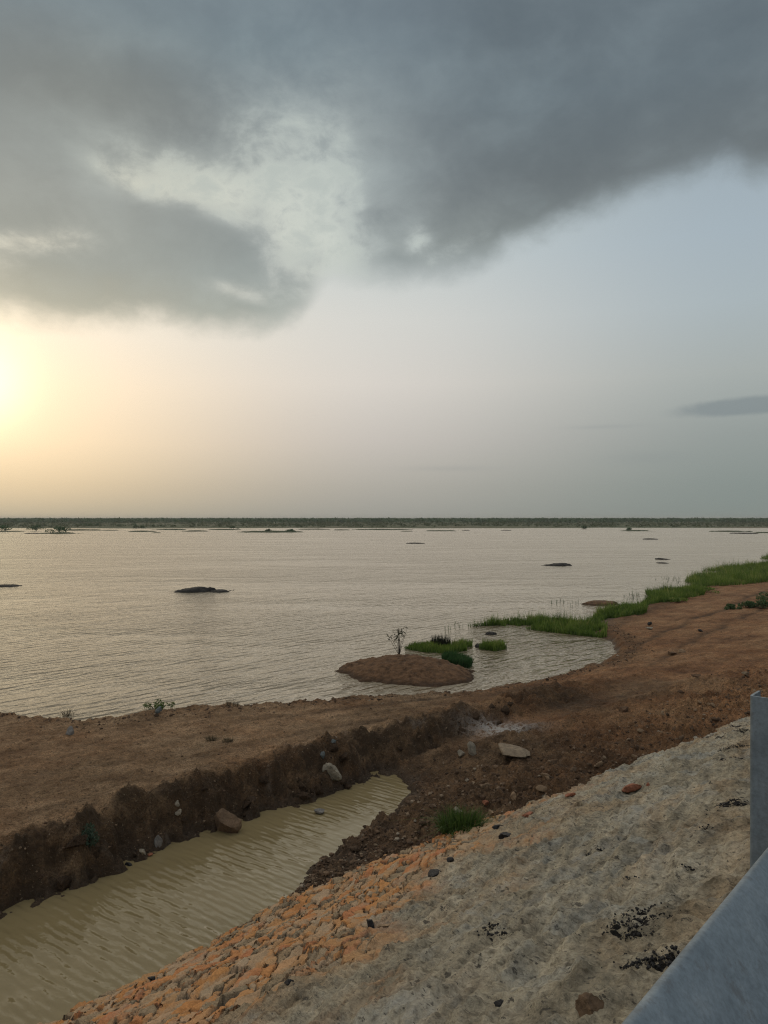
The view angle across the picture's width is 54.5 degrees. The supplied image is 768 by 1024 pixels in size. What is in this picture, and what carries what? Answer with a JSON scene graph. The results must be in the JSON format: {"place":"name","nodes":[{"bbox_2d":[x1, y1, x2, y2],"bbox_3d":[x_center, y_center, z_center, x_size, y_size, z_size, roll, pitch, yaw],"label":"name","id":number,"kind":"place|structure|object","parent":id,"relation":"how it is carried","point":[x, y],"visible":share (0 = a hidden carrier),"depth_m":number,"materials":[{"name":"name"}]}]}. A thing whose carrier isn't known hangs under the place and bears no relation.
{"place":"outdoors","nodes":[
{"label":"outdoors","id":0,"kind":"place"},
{"bbox_2d":[0,770,410,1023],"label":"ditch water","id":1,"kind":"structure","parent":0,"point":[171,903],"depth_m":9.35,"materials":[{"name":"beige liquid"}]},
{"bbox_2d":[314,808,324,813],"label":"stone","id":2,"kind":"object","parent":1,"relation":"on","point":[319,810],"visible":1,"depth_m":12.24,"materials":[{"name":"grey stone"}]},
{"bbox_2d":[344,783,351,789],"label":"earth clod","id":3,"kind":"object","parent":1,"relation":"on","point":[347,786],"visible":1,"depth_m":13.38,"materials":[{"name":"brown soil"}]},
{"bbox_2d":[0,528,767,720],"bbox_3d":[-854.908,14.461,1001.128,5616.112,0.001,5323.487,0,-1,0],"label":"lake","id":4,"kind":"structure","parent":0,"point":[97,624],"depth_m":45.17,"materials":[{"name":"liquid"}]},
{"bbox_2d":[0,525,11,530],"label":"bush","id":5,"kind":"object","parent":4,"relation":"on","point":[2,527],"visible":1,"depth_m":313.51,"materials":[{"name":"green plant"}]},
{"bbox_2d":[0,584,21,586],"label":"mud islet","id":6,"kind":"object","parent":4,"relation":"on","point":[8,585],"visible":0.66,"depth_m":55.21,"materials":[{"name":"soil"}]},
{"bbox_2d":[26,525,45,530],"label":"bush","id":7,"kind":"object","parent":4,"relation":"on","point":[34,527],"visible":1,"depth_m":314.46,"materials":[{"name":"green plant"}]},
{"bbox_2d":[45,526,70,532],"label":"bush","id":8,"kind":"object","parent":4,"relation":"on","point":[61,528],"visible":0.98,"depth_m":267.83,"materials":[{"name":"green plant"}]},
{"bbox_2d":[38,532,80,533],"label":"mud islet","id":9,"kind":"object","parent":4,"relation":"on","point":[60,533],"visible":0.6,"depth_m":254.70,"materials":[{"name":"brown soil"}]},
{"bbox_2d":[57,529,98,530],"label":"mud islet","id":10,"kind":"object","parent":4,"relation":"on","point":[82,529],"visible":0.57,"depth_m":324.29,"materials":[{"name":"brown soil"}]},
{"bbox_2d":[132,523,146,527],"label":"bush","id":11,"kind":"object","parent":4,"relation":"on","point":[136,526],"visible":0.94,"depth_m":402.70,"materials":[{"name":"green plant"}]},
{"bbox_2d":[156,529,185,529],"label":"mud islet","id":12,"kind":"object","parent":4,"relation":"on","point":[170,529],"visible":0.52,"depth_m":343.35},
{"bbox_2d":[174,586,215,592],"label":"mud islet","id":13,"kind":"object","parent":4,"relation":"on","point":[196,589],"visible":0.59,"depth_m":50.92,"materials":[{"name":"grey soil"}]},
{"bbox_2d":[185,530,204,531],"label":"mud islet","id":14,"kind":"object","parent":4,"relation":"on","point":[195,530],"visible":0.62,"depth_m":299.59,"materials":[{"name":"soil"}]},
{"bbox_2d":[210,589,231,592],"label":"mud islet","id":15,"kind":"object","parent":4,"relation":"on","point":[219,590],"visible":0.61,"depth_m":51.08,"materials":[{"name":"soil"}]},
{"bbox_2d":[209,529,240,529],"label":"mud islet","id":16,"kind":"object","parent":4,"relation":"on","point":[224,529],"visible":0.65,"depth_m":343.42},
{"bbox_2d":[242,531,300,532],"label":"mud islet","id":17,"kind":"object","parent":4,"relation":"on","point":[269,531],"visible":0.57,"depth_m":277.19,"materials":[{"name":"brown soil"}]},
{"bbox_2d":[296,529,330,529],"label":"mud islet","id":18,"kind":"object","parent":4,"relation":"on","point":[313,529],"visible":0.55,"depth_m":352.46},
{"bbox_2d":[352,529,409,529],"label":"mud islet","id":19,"kind":"object","parent":4,"relation":"on","point":[380,529],"visible":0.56,"depth_m":343.67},
{"bbox_2d":[335,654,473,686],"bbox_3d":[0.705,5.202,24.252,6.600,1.056,5.600,0,-1,0],"label":"earth mound","id":20,"kind":"object","parent":4,"relation":"on","point":[412,670],"visible":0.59,"depth_m":23.27,"materials":[{"name":"brown soil"}]},
{"bbox_2d":[386,626,406,653],"bbox_3d":[0.444,4.315,24.837,0.783,0.944,0.499,0,-1,-12],"label":"sapling","id":21,"kind":"object","parent":20,"relation":"on","point":[398,643],"visible":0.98,"depth_m":24.82,"materials":[{"name":"brown plant"}]},
{"bbox_2d":[440,650,473,667],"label":"grass","id":22,"kind":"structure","parent":20,"relation":"on","point":[461,659],"depth_m":25.54,"materials":[{"name":"green plant"}]},
{"bbox_2d":[430,633,450,645],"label":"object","id":23,"kind":"object","parent":4,"relation":"on","point":[444,640],"visible":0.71,"depth_m":28.98,"materials":[{"name":"plant"}]},
{"bbox_2d":[458,637,472,647],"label":"grass","id":24,"kind":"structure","parent":4,"relation":"on","point":[470,643],"depth_m":29.23,"materials":[{"name":"green plant"}]},
{"bbox_2d":[485,631,496,634],"bbox_3d":[4.628,5.435,32.355,0.591,0.460,0.625,0,-1,0],"label":"mud islet","id":25,"kind":"object","parent":4,"relation":"on","point":[491,633],"visible":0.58,"depth_m":32.22,"materials":[{"name":"grey soil"}]},
{"bbox_2d":[468,610,607,637],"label":"grass","id":26,"kind":"structure","parent":4,"relation":"on","point":[580,626],"depth_m":34.01,"materials":[{"name":"green plant"}]},
{"bbox_2d":[544,563,571,565],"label":"mud islet","id":27,"kind":"object","parent":4,"relation":"on","point":[559,564],"visible":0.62,"depth_m":79.73,"materials":[{"name":"brown soil"}]},
{"bbox_2d":[582,600,617,605],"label":"mud islet","id":28,"kind":"object","parent":4,"relation":"on","point":[597,602],"visible":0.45,"depth_m":43.40,"materials":[{"name":"brown soil"}]},
{"bbox_2d":[586,597,648,620],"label":"grass","id":29,"kind":"structure","parent":4,"relation":"on","point":[623,609],"depth_m":38.01,"materials":[{"name":"green plant"}]},
{"bbox_2d":[709,531,752,531],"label":"mud islet","id":30,"kind":"object","parent":4,"relation":"on","point":[730,531],"visible":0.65,"depth_m":291.51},
{"bbox_2d":[0,580,767,919],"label":"ground","id":31,"kind":"structure","parent":0,"point":[144,758],"depth_m":14.07,"materials":[{"name":"brown soil"}]},
{"bbox_2d":[54,876,70,891],"bbox_3d":[-4.225,4.870,9.775,0.208,0.199,0.251,19,27,38],"label":"earth clod","id":32,"kind":"object","parent":31,"relation":"on","point":[62,882],"visible":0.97,"depth_m":9.71,"materials":[{"name":"brown soil"}]},
{"bbox_2d":[60,707,77,715],"bbox_3d":[-8.018,5.079,18.990,0.873,0.242,0.902,0,-1,-14],"label":"dry weed","id":33,"kind":"object","parent":31,"relation":"on","point":[63,713],"visible":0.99,"depth_m":18.97,"materials":[{"name":"brown plant"}]},
{"bbox_2d":[66,726,73,734],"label":"stone","id":34,"kind":"object","parent":31,"relation":"on","point":[70,730],"visible":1,"depth_m":14.80,"materials":[{"name":"grey stone"}]},
{"bbox_2d":[65,834,87,848],"bbox_3d":[-4.128,4.412,10.004,0.289,0.174,0.184,0,-1,-29],"label":"earth clod","id":35,"kind":"object","parent":31,"relation":"on","point":[77,840],"visible":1,"depth_m":9.96,"materials":[{"name":"brown soil"}]},
{"bbox_2d":[80,822,99,850],"bbox_3d":[-4.091,4.447,10.161,0.438,0.407,0.373,0,-1,0],"label":"shrub","id":36,"kind":"object","parent":31,"relation":"on","point":[89,832],"visible":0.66,"depth_m":10.13,"materials":[{"name":"green plant"}]},
{"bbox_2d":[154,835,162,847],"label":"stone","id":37,"kind":"object","parent":31,"relation":"on","point":[158,840],"visible":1,"depth_m":10.91,"materials":[{"name":"grey stone"}]},
{"bbox_2d":[155,706,161,713],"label":"stone","id":38,"kind":"object","parent":31,"relation":"on","point":[158,709],"visible":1,"depth_m":16.67,"materials":[{"name":"grey stone"}]},
{"bbox_2d":[143,699,174,708],"bbox_3d":[-5.947,5.091,19.719,0.641,0.310,0.759,0,-1,24],"label":"plant","id":39,"kind":"object","parent":31,"relation":"on","point":[156,705],"visible":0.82,"depth_m":19.62,"materials":[{"name":"green plant"}]},
{"bbox_2d":[175,809,181,815],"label":"stone","id":40,"kind":"object","parent":31,"relation":"on","point":[178,812],"visible":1,"depth_m":11.34,"materials":[{"name":"grey stone"}]},
{"bbox_2d":[206,735,221,740],"bbox_3d":[-3.299,4.318,14.233,0.413,0.122,0.432,0,-1,-38],"label":"dry tuft","id":41,"kind":"object","parent":31,"relation":"on","point":[209,738],"visible":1,"depth_m":14.24,"materials":[{"name":"brown plant"}]},
{"bbox_2d":[214,808,241,833],"bbox_3d":[-2.436,4.833,11.540,0.461,0.430,0.250,0,-1,0],"label":"stone","id":42,"kind":"object","parent":31,"relation":"on","point":[226,821],"visible":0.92,"depth_m":11.51,"materials":[{"name":"brown stone"}]},
{"bbox_2d":[222,737,234,742],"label":"dry tuft","id":43,"kind":"object","parent":31,"relation":"on","point":[226,739],"visible":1,"depth_m":14.12,"materials":[{"name":"brown plant"}]},
{"bbox_2d":[221,699,240,706],"bbox_3d":[-3.526,4.433,17.367,0.782,0.192,0.586,0,-1,18],"label":"dry weed","id":44,"kind":"object","parent":31,"relation":"on","point":[228,702],"visible":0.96,"depth_m":17.36,"materials":[{"name":"brown plant"}]},
{"bbox_2d":[243,796,255,808],"bbox_3d":[-2.216,4.756,12.207,0.175,0.161,0.285,-7,22,33],"label":"earth clod","id":45,"kind":"object","parent":31,"relation":"on","point":[248,801],"visible":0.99,"depth_m":12.17,"materials":[{"name":"brown soil"}]},
{"bbox_2d":[259,775,268,783],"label":"earth clod","id":46,"kind":"object","parent":31,"relation":"on","point":[263,779],"visible":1,"depth_m":12.58,"materials":[{"name":"brown soil"}]},
{"bbox_2d":[298,781,307,791],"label":"earth clod","id":47,"kind":"object","parent":31,"relation":"on","point":[302,787],"visible":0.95,"depth_m":12.84,"materials":[{"name":"brown soil"}]},
{"bbox_2d":[297,791,312,799],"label":"earth clod","id":48,"kind":"object","parent":31,"relation":"on","point":[303,795],"visible":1,"depth_m":12.69,"materials":[{"name":"brown soil"}]},
{"bbox_2d":[310,785,323,795],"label":"earth clod","id":49,"kind":"object","parent":31,"relation":"on","point":[317,789],"visible":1,"depth_m":12.96,"materials":[{"name":"brown soil"}]},
{"bbox_2d":[322,763,341,781],"bbox_3d":[-0.948,4.680,13.380,0.292,0.390,0.283,0,-1,-42],"label":"stone","id":50,"kind":"object","parent":31,"relation":"on","point":[333,772],"visible":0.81,"depth_m":13.32,"materials":[{"name":"grey stone"}]},
{"bbox_2d":[329,743,338,751],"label":"earth clod","id":51,"kind":"object","parent":31,"relation":"on","point":[333,747],"visible":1,"depth_m":13.73,"materials":[{"name":"brown soil"}]},
{"bbox_2d":[339,752,347,761],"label":"earth clod","id":52,"kind":"object","parent":31,"relation":"on","point":[342,757],"visible":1,"depth_m":13.77,"materials":[{"name":"brown soil"}]},
{"bbox_2d":[350,846,360,851],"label":"earth clod","id":53,"kind":"object","parent":31,"relation":"on","point":[354,849],"visible":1,"depth_m":10.62,"materials":[{"name":"brown soil"}]},
{"bbox_2d":[0,590,767,902],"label":"rubble","id":54,"kind":"object","parent":31,"relation":"on","point":[302,886],"visible":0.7,"depth_m":12.45,"materials":[{"name":"brown stone"}]},
{"bbox_2d":[418,820,425,824],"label":"earth clod","id":55,"kind":"object","parent":31,"relation":"on","point":[421,822],"visible":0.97,"depth_m":10.98,"materials":[{"name":"brown soil"}]},
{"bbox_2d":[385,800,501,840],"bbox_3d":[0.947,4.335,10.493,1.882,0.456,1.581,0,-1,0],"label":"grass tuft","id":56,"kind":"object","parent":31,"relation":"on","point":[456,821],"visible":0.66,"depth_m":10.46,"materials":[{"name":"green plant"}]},
{"bbox_2d":[458,749,464,756],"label":"stone","id":57,"kind":"object","parent":31,"relation":"on","point":[461,753],"visible":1,"depth_m":14.12,"materials":[{"name":"grey stone"}]},
{"bbox_2d":[467,741,476,755],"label":"stone","id":58,"kind":"object","parent":31,"relation":"on","point":[471,746],"visible":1,"depth_m":13.99,"materials":[{"name":"grey stone"}]},
{"bbox_2d":[473,712,479,719],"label":"earth clod","id":59,"kind":"object","parent":31,"relation":"on","point":[476,715],"visible":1,"depth_m":16.29,"materials":[{"name":"brown soil"}]},
{"bbox_2d":[482,800,488,805],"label":"stone","id":60,"kind":"object","parent":31,"relation":"on","point":[485,802],"visible":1,"depth_m":11.39,"materials":[{"name":"brown stone"}]},
{"bbox_2d":[501,705,509,714],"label":"earth clod","id":61,"kind":"object","parent":31,"relation":"on","point":[505,709],"visible":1,"depth_m":16.52,"materials":[{"name":"brown soil"}]},
{"bbox_2d":[511,791,515,799],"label":"stone","id":62,"kind":"object","parent":31,"relation":"on","point":[513,795],"visible":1,"depth_m":11.25,"materials":[{"name":"stone"}]},
{"bbox_2d":[498,743,529,757],"bbox_3d":[2.405,4.381,13.679,0.551,0.120,0.845,0,-1,1],"label":"stone","id":63,"kind":"object","parent":31,"relation":"on","point":[509,750],"visible":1,"depth_m":13.54,"materials":[{"name":"beige stone"}]},
{"bbox_2d":[535,785,547,791],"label":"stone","id":64,"kind":"object","parent":31,"relation":"on","point":[542,788],"visible":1,"depth_m":11.42,"materials":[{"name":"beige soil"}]},
{"bbox_2d":[596,761,602,767],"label":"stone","id":65,"kind":"object","parent":31,"relation":"on","point":[599,763],"visible":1,"depth_m":12.55,"materials":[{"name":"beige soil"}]},
{"bbox_2d":[619,706,628,711],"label":"stone","id":66,"kind":"object","parent":31,"relation":"on","point":[623,709],"visible":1,"depth_m":16.25,"materials":[{"name":"brown stone"}]},
{"bbox_2d":[632,579,708,604],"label":"grass","id":67,"kind":"structure","parent":31,"relation":"on","point":[665,594],"depth_m":46.55,"materials":[{"name":"green plant"}]},
{"bbox_2d":[669,596,688,601],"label":"shrub","id":68,"kind":"object","parent":31,"relation":"on","point":[675,599],"visible":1,"depth_m":43.09,"materials":[{"name":"green plant"}]},
{"bbox_2d":[696,587,718,592],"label":"shrub","id":69,"kind":"object","parent":31,"relation":"on","point":[707,589],"visible":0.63,"depth_m":48.85,"materials":[{"name":"green plant"}]},
{"bbox_2d":[724,603,741,609],"bbox_3d":[18.213,4.942,38.913,1.126,0.375,0.412,0,-1,-19],"label":"shrub","id":70,"kind":"object","parent":31,"relation":"on","point":[730,606],"visible":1,"depth_m":38.80,"materials":[{"name":"green plant"}]},
{"bbox_2d":[742,600,759,607],"bbox_3d":[19.367,4.868,39.368,0.869,0.450,0.956,0,-1,33],"label":"shrub","id":71,"kind":"object","parent":31,"relation":"on","point":[748,604],"visible":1,"depth_m":39.18,"materials":[{"name":"green plant"}]},
{"bbox_2d":[737,599,767,608],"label":"shrub","id":72,"kind":"object","parent":31,"relation":"on","point":[764,603],"visible":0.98,"depth_m":38.99,"materials":[{"name":"green plant"}]},
{"bbox_2d":[756,592,767,599],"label":"shrub","id":73,"kind":"object","parent":31,"relation":"on","point":[763,597],"visible":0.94,"depth_m":42.53,"materials":[{"name":"green plant"}]},
{"bbox_2d":[0,0,767,518],"label":"sky","id":74,"kind":"structure","parent":0,"point":[259,258],"materials":[{"name":"grey"}]},
{"bbox_2d":[6,520,767,527],"bbox_3d":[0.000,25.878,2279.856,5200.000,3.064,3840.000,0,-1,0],"label":"shore","id":75,"kind":"structure","parent":0,"point":[211,525],"depth_m":459.42,"materials":[{"name":"green plant"}]},
{"bbox_2d":[0,517,767,522],"bbox_3d":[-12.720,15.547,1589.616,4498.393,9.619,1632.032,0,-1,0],"label":"treeline","id":76,"kind":"object","parent":75,"relation":"on","point":[323,520],"visible":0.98,"depth_m":804.08,"materials":[{"name":"green plant"}]},
{"bbox_2d":[0,521,767,526],"bbox_3d":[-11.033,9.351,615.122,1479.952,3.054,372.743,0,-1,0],"label":"treeline","id":77,"kind":"object","parent":75,"relation":"on","point":[498,523],"visible":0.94,"depth_m":523.78,"materials":[{"name":"green plant"}]},
{"bbox_2d":[37,716,749,1023],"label":"embankment","id":78,"kind":"structure","parent":0,"point":[545,889],"depth_m":5.64,"materials":[{"name":"stone"}]},
{"bbox_2d":[284,978,293,984],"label":"stone","id":79,"kind":"object","parent":78,"relation":"on","point":[287,981],"visible":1,"depth_m":4.92,"materials":[{"name":"grey stone"}]},
{"bbox_2d":[366,919,374,927],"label":"stone","id":80,"kind":"object","parent":78,"relation":"on","point":[370,922],"visible":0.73,"depth_m":6.19,"materials":[{"name":"black stone"}]},
{"bbox_2d":[377,923,389,927],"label":"stone","id":81,"kind":"object","parent":78,"relation":"on","point":[382,925],"visible":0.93,"depth_m":6.18,"materials":[{"name":"beige stone"}]},
{"bbox_2d":[428,869,440,876],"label":"stone","id":82,"kind":"object","parent":78,"relation":"on","point":[433,872],"visible":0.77,"depth_m":7.97,"materials":[{"name":"grey stone"}]},
{"bbox_2d":[446,857,453,861],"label":"stone","id":83,"kind":"object","parent":78,"relation":"on","point":[449,859],"visible":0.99,"depth_m":8.13,"materials":[{"name":"grey stone"}]},
{"bbox_2d":[492,824,501,828],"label":"stone","id":84,"kind":"object","parent":78,"relation":"on","point":[496,826],"visible":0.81,"depth_m":9.61,"materials":[{"name":"black stone"}]},
{"bbox_2d":[493,999,503,1006],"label":"stone","id":85,"kind":"object","parent":78,"relation":"on","point":[497,1003],"visible":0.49,"depth_m":3.44,"materials":[{"name":"grey stone"}]},
{"bbox_2d":[498,832,510,838],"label":"stone","id":86,"kind":"object","parent":78,"relation":"on","point":[502,835],"visible":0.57,"depth_m":8.65,"materials":[{"name":"black stone"}]},
{"bbox_2d":[522,811,532,816],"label":"stone","id":87,"kind":"object","parent":78,"relation":"on","point":[527,814],"visible":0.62,"depth_m":9.78,"materials":[{"name":"brown stone"}]},
{"bbox_2d":[565,793,575,796],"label":"stone","id":88,"kind":"object","parent":78,"relation":"on","point":[570,794],"visible":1,"depth_m":9.95,"materials":[{"name":"orange stone"}]},
{"bbox_2d":[575,992,603,1016],"bbox_3d":[0.813,1.929,2.890,0.110,0.129,0.098,0,-25,-29],"label":"stone","id":89,"kind":"object","parent":78,"relation":"on","point":[588,1003],"visible":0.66,"depth_m":2.88,"materials":[{"name":"brown stone"}]},
{"bbox_2d":[476,724,749,971],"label":"gravel","id":90,"kind":"structure","parent":78,"relation":"on","point":[651,960],"depth_m":3.90,"materials":[{"name":"black gravel"}]},
{"bbox_2d":[622,783,641,792],"bbox_3d":[3.114,3.505,9.459,0.305,0.097,0.284,0,-25,-34],"label":"stone","id":91,"kind":"object","parent":78,"relation":"on","point":[631,787],"visible":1,"depth_m":9.38,"materials":[{"name":"orange stone"}]},
{"bbox_2d":[404,638,468,653],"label":"grass","id":92,"kind":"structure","parent":0,"point":[431,647],"depth_m":28.27,"materials":[{"name":"green plant"}]},
{"bbox_2d":[478,638,506,651],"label":"grass","id":93,"kind":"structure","parent":0,"point":[495,646],"depth_m":28.47,"materials":[{"name":"green plant"}]},
{"bbox_2d":[685,563,767,586],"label":"grass","id":94,"kind":"structure","parent":0,"point":[727,577],"depth_m":58.81,"materials":[{"name":"green plant"}]},
{"bbox_2d":[703,556,767,571],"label":"grass","id":95,"kind":"structure","parent":0,"point":[749,565],"depth_m":73.72,"materials":[{"name":"green plant"}]},
{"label":"road","id":96,"kind":"structure","parent":0,"visible":0},
{"bbox_2d":[622,691,767,1023],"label":"guardrail","id":97,"kind":"object","parent":96,"relation":"on","point":[716,972],"visible":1,"depth_m":1.34,"materials":[{"name":"metal"}]}
]}

